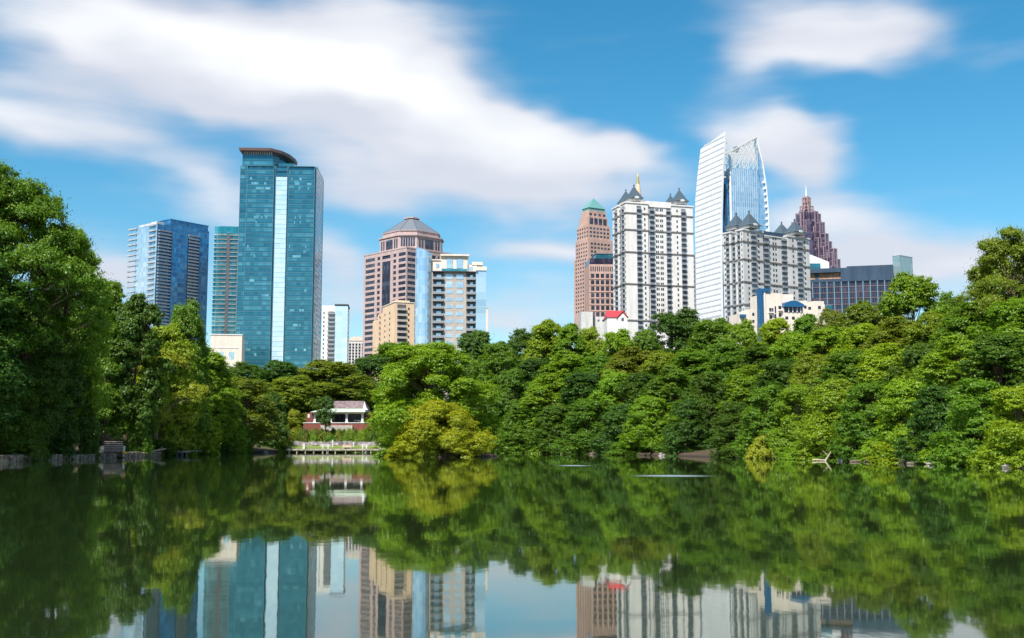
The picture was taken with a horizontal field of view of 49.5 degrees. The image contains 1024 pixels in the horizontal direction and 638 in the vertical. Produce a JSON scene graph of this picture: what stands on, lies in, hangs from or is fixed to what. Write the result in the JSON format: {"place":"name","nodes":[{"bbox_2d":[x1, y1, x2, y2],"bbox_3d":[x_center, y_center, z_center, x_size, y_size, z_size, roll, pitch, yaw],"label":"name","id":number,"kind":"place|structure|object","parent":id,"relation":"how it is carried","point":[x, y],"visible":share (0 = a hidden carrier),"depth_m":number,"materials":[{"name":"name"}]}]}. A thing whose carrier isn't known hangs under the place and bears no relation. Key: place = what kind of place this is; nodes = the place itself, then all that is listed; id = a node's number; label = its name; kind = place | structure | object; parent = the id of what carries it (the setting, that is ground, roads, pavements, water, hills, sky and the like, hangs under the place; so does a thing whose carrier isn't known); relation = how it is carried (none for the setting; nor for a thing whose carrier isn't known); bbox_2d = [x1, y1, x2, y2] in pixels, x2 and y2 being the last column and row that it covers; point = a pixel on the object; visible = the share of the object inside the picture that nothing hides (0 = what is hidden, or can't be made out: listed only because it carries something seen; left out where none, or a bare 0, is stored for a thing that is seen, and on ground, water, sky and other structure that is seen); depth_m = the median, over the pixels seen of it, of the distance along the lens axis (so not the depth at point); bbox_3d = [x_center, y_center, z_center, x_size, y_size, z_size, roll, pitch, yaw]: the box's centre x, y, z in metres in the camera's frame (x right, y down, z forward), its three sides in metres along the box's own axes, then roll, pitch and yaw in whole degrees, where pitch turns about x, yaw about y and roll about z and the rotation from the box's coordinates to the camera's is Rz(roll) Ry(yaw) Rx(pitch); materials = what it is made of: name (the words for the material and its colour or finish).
{"place":"outdoors","nodes":[
{"label":"outdoors","id":0,"kind":"place"},
{"bbox_2d":[383,450,498,456],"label":"island ground","id":1,"kind":"structure","parent":0,"point":[442,454],"depth_m":185.24,"materials":[{"name":"brown soil"}]},
{"bbox_2d":[358,340,503,456],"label":"tree","id":2,"kind":"object","parent":1,"relation":"on","point":[420,369],"visible":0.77,"depth_m":191.64,"materials":[{"name":"green plant"}]},
{"bbox_2d":[390,398,498,456],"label":"tree","id":3,"kind":"object","parent":1,"relation":"on","point":[461,437],"visible":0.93,"depth_m":183.03,"materials":[{"name":"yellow plant"}]},
{"bbox_2d":[0,452,1023,637],"bbox_3d":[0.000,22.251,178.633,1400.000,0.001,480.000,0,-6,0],"label":"lake water","id":4,"kind":"structure","parent":0,"point":[338,545],"depth_m":23.70,"materials":[{"name":"green liquid"}]},
{"bbox_2d":[0,419,1023,468],"bbox_3d":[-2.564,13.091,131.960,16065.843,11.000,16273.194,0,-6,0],"label":"ground","id":5,"kind":"structure","parent":0,"point":[703,453],"depth_m":201.40,"materials":[{"name":"brown soil"}]},
{"bbox_2d":[0,254,45,435],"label":"tree","id":6,"kind":"object","parent":5,"relation":"on","point":[12,377],"visible":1,"depth_m":136.53,"materials":[{"name":"green plant"}]},
{"bbox_2d":[0,386,51,460],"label":"tree","id":7,"kind":"object","parent":5,"relation":"on","point":[28,441],"visible":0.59,"depth_m":139.90,"materials":[{"name":"green plant"}]},
{"bbox_2d":[1,299,77,448],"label":"tree","id":8,"kind":"object","parent":5,"relation":"on","point":[49,379],"visible":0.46,"depth_m":146.85,"materials":[{"name":"green plant"}]},
{"bbox_2d":[0,159,118,418],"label":"tree","id":9,"kind":"object","parent":5,"relation":"on","point":[34,208],"visible":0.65,"depth_m":149.61,"materials":[{"name":"green plant"}]},
{"bbox_2d":[41,404,80,459],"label":"tree","id":10,"kind":"object","parent":5,"relation":"on","point":[66,434],"visible":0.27,"depth_m":152.92,"materials":[{"name":"green plant"}]},
{"bbox_2d":[29,222,118,433],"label":"tree","id":11,"kind":"object","parent":5,"relation":"on","point":[100,399],"visible":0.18,"depth_m":161.57,"materials":[{"name":"green plant"}]},
{"bbox_2d":[40,349,108,453],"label":"tree","id":12,"kind":"object","parent":5,"relation":"on","point":[75,376],"visible":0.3,"depth_m":157.02,"materials":[{"name":"green plant"}]},
{"bbox_2d":[0,451,166,461],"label":"lake wall","id":13,"kind":"structure","parent":5,"relation":"on","point":[11,458],"depth_m":157.45,"materials":[{"name":"stone"}]},
{"bbox_2d":[72,376,100,458],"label":"tree","id":14,"kind":"object","parent":5,"relation":"on","point":[87,444],"visible":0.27,"depth_m":162.67,"materials":[{"name":"green plant"}]},
{"bbox_2d":[70,276,132,438],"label":"tree","id":15,"kind":"object","parent":5,"relation":"on","point":[116,287],"visible":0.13,"depth_m":196.07,"materials":[{"name":"green plant"}]},
{"bbox_2d":[86,319,135,445],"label":"tree","id":16,"kind":"object","parent":5,"relation":"on","point":[119,430],"visible":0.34,"depth_m":188.79,"materials":[{"name":"green plant"}]},
{"bbox_2d":[125,393,154,455],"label":"tree","id":17,"kind":"object","parent":5,"relation":"on","point":[139,437],"visible":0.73,"depth_m":191.47,"materials":[{"name":"green plant"}]},
{"bbox_2d":[103,291,178,442],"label":"tree","id":18,"kind":"object","parent":5,"relation":"on","point":[139,315],"visible":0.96,"depth_m":192.79,"materials":[{"name":"green plant"}]},
{"bbox_2d":[125,219,208,342],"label":"condo tower","id":19,"kind":"structure","parent":5,"relation":"on","point":[170,265],"depth_m":925.28,"materials":[{"name":"blue glass"}]},
{"bbox_2d":[129,322,205,443],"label":"tree","id":20,"kind":"object","parent":5,"relation":"on","point":[171,334],"visible":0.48,"depth_m":212.33,"materials":[{"name":"green plant"}]},
{"bbox_2d":[123,340,214,449],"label":"tree","id":21,"kind":"object","parent":5,"relation":"on","point":[168,415],"visible":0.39,"depth_m":208.20,"materials":[{"name":"green plant"}]},
{"bbox_2d":[159,298,213,450],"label":"tree","id":22,"kind":"object","parent":5,"relation":"on","point":[187,317],"visible":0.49,"depth_m":220.95,"materials":[{"name":"green plant"}]},
{"bbox_2d":[161,362,223,454],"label":"tree","id":23,"kind":"object","parent":5,"relation":"on","point":[195,447],"visible":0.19,"depth_m":221.50,"materials":[{"name":"green plant"}]},
{"bbox_2d":[181,345,244,441],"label":"tree","id":24,"kind":"object","parent":5,"relation":"on","point":[220,373],"visible":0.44,"depth_m":238.27,"materials":[{"name":"green plant"}]},
{"bbox_2d":[211,226,238,333],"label":"condo tower","id":25,"kind":"structure","parent":5,"relation":"on","point":[224,282],"depth_m":869.93,"materials":[{"name":"teal glass"}]},
{"bbox_2d":[210,334,245,366],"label":"podium building","id":26,"kind":"structure","parent":5,"relation":"on","point":[228,345],"depth_m":704.39,"materials":[{"name":"white concrete"}]},
{"bbox_2d":[207,380,250,453],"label":"tree","id":27,"kind":"object","parent":5,"relation":"on","point":[236,408],"visible":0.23,"depth_m":247.80,"materials":[{"name":"green plant"}]},
{"bbox_2d":[227,361,268,413],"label":"tree","id":28,"kind":"object","parent":5,"relation":"on","point":[250,371],"visible":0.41,"depth_m":327.80,"materials":[{"name":"green plant"}]},
{"bbox_2d":[231,377,286,447],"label":"tree","id":29,"kind":"object","parent":5,"relation":"on","point":[250,389],"visible":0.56,"depth_m":265.30,"materials":[{"name":"green plant"}]},
{"bbox_2d":[253,390,293,448],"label":"tree","id":30,"kind":"object","parent":5,"relation":"on","point":[278,405],"visible":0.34,"depth_m":289.16,"materials":[{"name":"green plant"}]},
{"bbox_2d":[256,359,299,411],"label":"tree","id":31,"kind":"object","parent":5,"relation":"on","point":[280,368],"visible":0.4,"depth_m":342.46,"materials":[{"name":"green plant"}]},
{"bbox_2d":[236,147,323,376],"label":"glass tower","id":32,"kind":"structure","parent":5,"relation":"on","point":[279,278],"depth_m":770.55,"materials":[{"name":"teal glass"}]},
{"bbox_2d":[257,377,313,426],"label":"tree","id":33,"kind":"object","parent":5,"relation":"on","point":[282,385],"visible":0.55,"depth_m":321.66,"materials":[{"name":"green plant"}]},
{"bbox_2d":[280,374,321,427],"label":"tree","id":34,"kind":"object","parent":5,"relation":"on","point":[310,387],"visible":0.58,"depth_m":322.55,"materials":[{"name":"green plant"}]},
{"bbox_2d":[321,304,349,362],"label":"condo tower","id":35,"kind":"structure","parent":5,"relation":"on","point":[335,335],"depth_m":703.75,"materials":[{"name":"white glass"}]},
{"bbox_2d":[294,359,377,409],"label":"tree","id":36,"kind":"object","parent":5,"relation":"on","point":[329,369],"visible":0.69,"depth_m":346.99,"materials":[{"name":"green plant"}]},
{"bbox_2d":[303,401,375,431],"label":"boathouse","id":37,"kind":"object","parent":5,"relation":"on","point":[348,413],"visible":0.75,"depth_m":299.38,"materials":[{"name":"red brick"}]},
{"bbox_2d":[351,353,393,410],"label":"tree","id":38,"kind":"object","parent":5,"relation":"on","point":[371,362],"visible":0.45,"depth_m":377.77,"materials":[{"name":"green plant"}]},
{"bbox_2d":[372,300,414,382],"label":"apartment block","id":39,"kind":"structure","parent":5,"relation":"on","point":[394,322],"depth_m":627.69,"materials":[{"name":"beige concrete"}]},
{"bbox_2d":[362,217,451,374],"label":"granite tower","id":40,"kind":"structure","parent":5,"relation":"on","point":[389,272],"depth_m":931.24,"materials":[{"name":"pink stone"}]},
{"bbox_2d":[415,247,486,396],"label":"condo tower","id":41,"kind":"structure","parent":5,"relation":"on","point":[450,298],"depth_m":565.25,"materials":[{"name":"beige stone"}]},
{"bbox_2d":[452,329,490,381],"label":"tree","id":42,"kind":"object","parent":5,"relation":"on","point":[473,342],"visible":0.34,"depth_m":427.06,"materials":[{"name":"green plant"}]},
{"bbox_2d":[474,340,528,411],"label":"tree","id":43,"kind":"object","parent":5,"relation":"on","point":[497,355],"visible":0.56,"depth_m":327.28,"materials":[{"name":"green plant"}]},
{"bbox_2d":[486,367,533,439],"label":"tree","id":44,"kind":"object","parent":5,"relation":"on","point":[512,380],"visible":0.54,"depth_m":267.73,"materials":[{"name":"green plant"}]},
{"bbox_2d":[490,400,554,452],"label":"tree","id":45,"kind":"object","parent":5,"relation":"on","point":[513,426],"visible":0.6,"depth_m":257.55,"materials":[{"name":"green plant"}]},
{"bbox_2d":[519,373,569,435],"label":"tree","id":46,"kind":"object","parent":5,"relation":"on","point":[550,386],"visible":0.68,"depth_m":258.76,"materials":[{"name":"green plant"}]},
{"bbox_2d":[516,318,573,376],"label":"tree","id":47,"kind":"object","parent":5,"relation":"on","point":[544,338],"visible":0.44,"depth_m":320.28,"materials":[{"name":"green plant"}]},
{"bbox_2d":[524,403,579,453],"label":"tree","id":48,"kind":"object","parent":5,"relation":"on","point":[547,417],"visible":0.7,"depth_m":243.88,"materials":[{"name":"green plant"}]},
{"bbox_2d":[532,349,592,405],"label":"tree","id":49,"kind":"object","parent":5,"relation":"on","point":[565,363],"visible":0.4,"depth_m":275.87,"materials":[{"name":"green plant"}]},
{"bbox_2d":[544,322,594,381],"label":"tree","id":50,"kind":"object","parent":5,"relation":"on","point":[569,334],"visible":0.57,"depth_m":317.22,"materials":[{"name":"green plant"}]},
{"bbox_2d":[545,398,606,453],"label":"tree","id":51,"kind":"object","parent":5,"relation":"on","point":[576,432],"visible":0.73,"depth_m":231.42,"materials":[{"name":"green plant"}]},
{"bbox_2d":[556,370,611,429],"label":"tree","id":52,"kind":"object","parent":5,"relation":"on","point":[579,386],"visible":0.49,"depth_m":248.41,"materials":[{"name":"green plant"}]},
{"bbox_2d":[574,198,612,345],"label":"granite tower","id":53,"kind":"structure","parent":5,"relation":"on","point":[593,233],"depth_m":1004.24,"materials":[{"name":"brown stone"}]},
{"bbox_2d":[584,253,613,316],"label":"office block","id":54,"kind":"structure","parent":5,"relation":"on","point":[598,279],"depth_m":808.80,"materials":[{"name":"brown stone"}]},
{"bbox_2d":[588,369,633,439],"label":"tree","id":55,"kind":"object","parent":5,"relation":"on","point":[609,379],"visible":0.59,"depth_m":239.57,"materials":[{"name":"green plant"}]},
{"bbox_2d":[587,403,640,454],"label":"tree","id":56,"kind":"object","parent":5,"relation":"on","point":[615,417],"visible":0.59,"depth_m":220.51,"materials":[{"name":"green plant"}]},
{"bbox_2d":[595,327,636,368],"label":"tree","id":57,"kind":"object","parent":5,"relation":"on","point":[614,343],"visible":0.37,"depth_m":313.73,"materials":[{"name":"green plant"}]},
{"bbox_2d":[600,346,661,415],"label":"tree","id":58,"kind":"object","parent":5,"relation":"on","point":[629,359],"visible":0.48,"depth_m":259.73,"materials":[{"name":"green plant"}]},
{"bbox_2d":[613,371,668,442],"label":"tree","id":59,"kind":"object","parent":5,"relation":"on","point":[637,382],"visible":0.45,"depth_m":229.44,"materials":[{"name":"green plant"}]},
{"bbox_2d":[616,394,678,452],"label":"tree","id":60,"kind":"object","parent":5,"relation":"on","point":[643,428],"visible":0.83,"depth_m":210.07,"materials":[{"name":"green plant"}]},
{"bbox_2d":[612,185,694,348],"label":"condo tower","id":61,"kind":"structure","parent":5,"relation":"on","point":[653,263],"depth_m":716.24,"materials":[{"name":"white concrete"}]},
{"bbox_2d":[641,364,703,420],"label":"tree","id":62,"kind":"object","parent":5,"relation":"on","point":[676,379],"visible":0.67,"depth_m":224.24,"materials":[{"name":"green plant"}]},
{"bbox_2d":[647,306,701,355],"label":"tree","id":63,"kind":"object","parent":5,"relation":"on","point":[680,324],"visible":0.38,"depth_m":346.21,"materials":[{"name":"green plant"}]},
{"bbox_2d":[660,398,716,455],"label":"tree","id":64,"kind":"object","parent":5,"relation":"on","point":[690,433],"visible":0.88,"depth_m":199.32,"materials":[{"name":"green plant"}]},
{"bbox_2d":[664,347,730,413],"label":"tree","id":65,"kind":"object","parent":5,"relation":"on","point":[689,360],"visible":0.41,"depth_m":242.92,"materials":[{"name":"green plant"}]},
{"bbox_2d":[677,371,732,440],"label":"tree","id":66,"kind":"object","parent":5,"relation":"on","point":[707,381],"visible":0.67,"depth_m":208.14,"materials":[{"name":"green plant"}]},
{"bbox_2d":[677,316,737,373],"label":"tree","id":67,"kind":"object","parent":5,"relation":"on","point":[709,332],"visible":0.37,"depth_m":303.29,"materials":[{"name":"green plant"}]},
{"bbox_2d":[701,340,750,399],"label":"tree","id":68,"kind":"object","parent":5,"relation":"on","point":[728,354],"visible":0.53,"depth_m":234.30,"materials":[{"name":"green plant"}]},
{"bbox_2d":[706,398,747,457],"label":"tree","id":69,"kind":"object","parent":5,"relation":"on","point":[727,424],"visible":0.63,"depth_m":179.81,"materials":[{"name":"green plant"}]},
{"bbox_2d":[695,131,768,321],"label":"office tower","id":70,"kind":"structure","parent":5,"relation":"on","point":[724,195],"depth_m":824.27,"materials":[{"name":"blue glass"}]},
{"bbox_2d":[715,364,765,413],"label":"tree","id":71,"kind":"object","parent":5,"relation":"on","point":[745,377],"visible":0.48,"depth_m":196.08,"materials":[{"name":"green plant"}]},
{"bbox_2d":[721,319,759,409],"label":"tree","id":72,"kind":"object","parent":5,"relation":"on","point":[745,331],"visible":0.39,"depth_m":288.89,"materials":[{"name":"green plant"}]},
{"bbox_2d":[733,342,791,402],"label":"tree","id":73,"kind":"object","parent":5,"relation":"on","point":[755,351],"visible":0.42,"depth_m":221.79,"materials":[{"name":"green plant"}]},
{"bbox_2d":[730,384,799,458],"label":"tree","id":74,"kind":"object","parent":5,"relation":"on","point":[757,423],"visible":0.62,"depth_m":168.32,"materials":[{"name":"green plant"}]},
{"bbox_2d":[721,211,811,321],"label":"condo tower","id":75,"kind":"structure","parent":5,"relation":"on","point":[777,260],"depth_m":659.21,"materials":[{"name":"white concrete"}]},
{"bbox_2d":[745,317,791,367],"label":"tree","id":76,"kind":"object","parent":5,"relation":"on","point":[771,331],"visible":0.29,"depth_m":267.52,"materials":[{"name":"green plant"}]},
{"bbox_2d":[747,357,806,424],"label":"tree","id":77,"kind":"object","parent":5,"relation":"on","point":[777,372],"visible":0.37,"depth_m":184.51,"materials":[{"name":"green plant"}]},
{"bbox_2d":[729,288,831,343],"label":"apartment block","id":78,"kind":"structure","parent":5,"relation":"on","point":[764,307],"depth_m":434.08,"materials":[{"name":"white paint"}]},
{"bbox_2d":[765,331,821,386],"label":"tree","id":79,"kind":"object","parent":5,"relation":"on","point":[794,343],"visible":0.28,"depth_m":211.23,"materials":[{"name":"green plant"}]},
{"bbox_2d":[765,382,830,458],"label":"tree","id":80,"kind":"object","parent":5,"relation":"on","point":[782,439],"visible":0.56,"depth_m":158.88,"materials":[{"name":"green plant"}]},
{"bbox_2d":[784,349,829,418],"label":"tree","id":81,"kind":"object","parent":5,"relation":"on","point":[810,363],"visible":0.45,"depth_m":174.56,"materials":[{"name":"green plant"}]},
{"bbox_2d":[791,190,840,267],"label":"office tower","id":82,"kind":"structure","parent":5,"relation":"on","point":[809,221],"depth_m":1395.03,"materials":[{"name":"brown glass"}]},
{"bbox_2d":[792,326,856,385],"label":"tree","id":83,"kind":"object","parent":5,"relation":"on","point":[829,337],"visible":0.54,"depth_m":202.50,"materials":[{"name":"green plant"}]},
{"bbox_2d":[793,374,859,460],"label":"tree","id":84,"kind":"object","parent":5,"relation":"on","point":[830,394],"visible":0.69,"depth_m":146.71,"materials":[{"name":"green plant"}]},
{"bbox_2d":[810,348,874,415],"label":"tree","id":85,"kind":"object","parent":5,"relation":"on","point":[844,363],"visible":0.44,"depth_m":164.55,"materials":[{"name":"green plant"}]},
{"bbox_2d":[810,265,893,323],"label":"office block","id":86,"kind":"structure","parent":5,"relation":"on","point":[839,289],"depth_m":700.33,"materials":[{"name":"blue glass"}]},
{"bbox_2d":[827,323,883,380],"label":"tree","id":87,"kind":"object","parent":5,"relation":"on","point":[855,336],"visible":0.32,"depth_m":195.58,"materials":[{"name":"green plant"}]},
{"bbox_2d":[834,298,885,348],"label":"tree","id":88,"kind":"object","parent":5,"relation":"on","point":[861,312],"visible":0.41,"depth_m":240.43,"materials":[{"name":"green plant"}]},
{"bbox_2d":[827,378,893,461],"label":"tree","id":89,"kind":"object","parent":5,"relation":"on","point":[855,432],"visible":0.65,"depth_m":138.06,"materials":[{"name":"green plant"}]},
{"bbox_2d":[848,342,912,412],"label":"tree","id":90,"kind":"object","parent":5,"relation":"on","point":[882,357],"visible":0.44,"depth_m":154.51,"materials":[{"name":"green plant"}]},
{"bbox_2d":[852,375,926,462],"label":"tree","id":91,"kind":"object","parent":5,"relation":"on","point":[904,392],"visible":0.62,"depth_m":130.26,"materials":[{"name":"green plant"}]},
{"bbox_2d":[858,315,925,377],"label":"tree","id":92,"kind":"object","parent":5,"relation":"on","point":[890,329],"visible":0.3,"depth_m":186.96,"materials":[{"name":"green plant"}]},
{"bbox_2d":[874,270,954,348],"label":"tree","id":93,"kind":"object","parent":5,"relation":"on","point":[918,292],"visible":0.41,"depth_m":231.26,"materials":[{"name":"green plant"}]},
{"bbox_2d":[882,341,950,413],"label":"tree","id":94,"kind":"object","parent":5,"relation":"on","point":[912,356],"visible":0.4,"depth_m":147.08,"materials":[{"name":"green plant"}]},
{"bbox_2d":[892,381,978,463],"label":"tree","id":95,"kind":"object","parent":5,"relation":"on","point":[933,401],"visible":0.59,"depth_m":121.19,"materials":[{"name":"green plant"}]},
{"bbox_2d":[899,311,972,377],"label":"tree","id":96,"kind":"object","parent":5,"relation":"on","point":[920,333],"visible":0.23,"depth_m":178.02,"materials":[{"name":"green plant"}]},
{"bbox_2d":[904,334,994,419],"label":"tree","id":97,"kind":"object","parent":5,"relation":"on","point":[949,351],"visible":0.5,"depth_m":137.25,"materials":[{"name":"green plant"}]},
{"bbox_2d":[924,301,1004,377],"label":"tree","id":98,"kind":"object","parent":5,"relation":"on","point":[954,323],"visible":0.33,"depth_m":166.74,"materials":[{"name":"green plant"}]},
{"bbox_2d":[924,375,1010,465],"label":"tree","id":99,"kind":"object","parent":5,"relation":"on","point":[970,415],"visible":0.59,"depth_m":109.85,"materials":[{"name":"green plant"}]},
{"bbox_2d":[948,332,1023,438],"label":"tree","id":100,"kind":"object","parent":5,"relation":"on","point":[997,355],"visible":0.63,"depth_m":124.66,"materials":[{"name":"green plant"}]},
{"bbox_2d":[949,225,1023,326],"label":"tree","id":101,"kind":"object","parent":5,"relation":"on","point":[997,249],"visible":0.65,"depth_m":168.70,"materials":[{"name":"green plant"}]},
{"bbox_2d":[960,296,1023,372],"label":"tree","id":102,"kind":"object","parent":5,"relation":"on","point":[1008,316],"visible":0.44,"depth_m":151.52,"materials":[{"name":"green plant"}]},
{"bbox_2d":[964,383,1023,467],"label":"tree","id":103,"kind":"object","parent":5,"relation":"on","point":[1007,434],"visible":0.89,"depth_m":102.23,"materials":[{"name":"green plant"}]},
{"bbox_2d":[0,0,1023,358],"label":"sky","id":104,"kind":"structure","parent":0,"point":[493,125],"materials":[{"name":"blue"}]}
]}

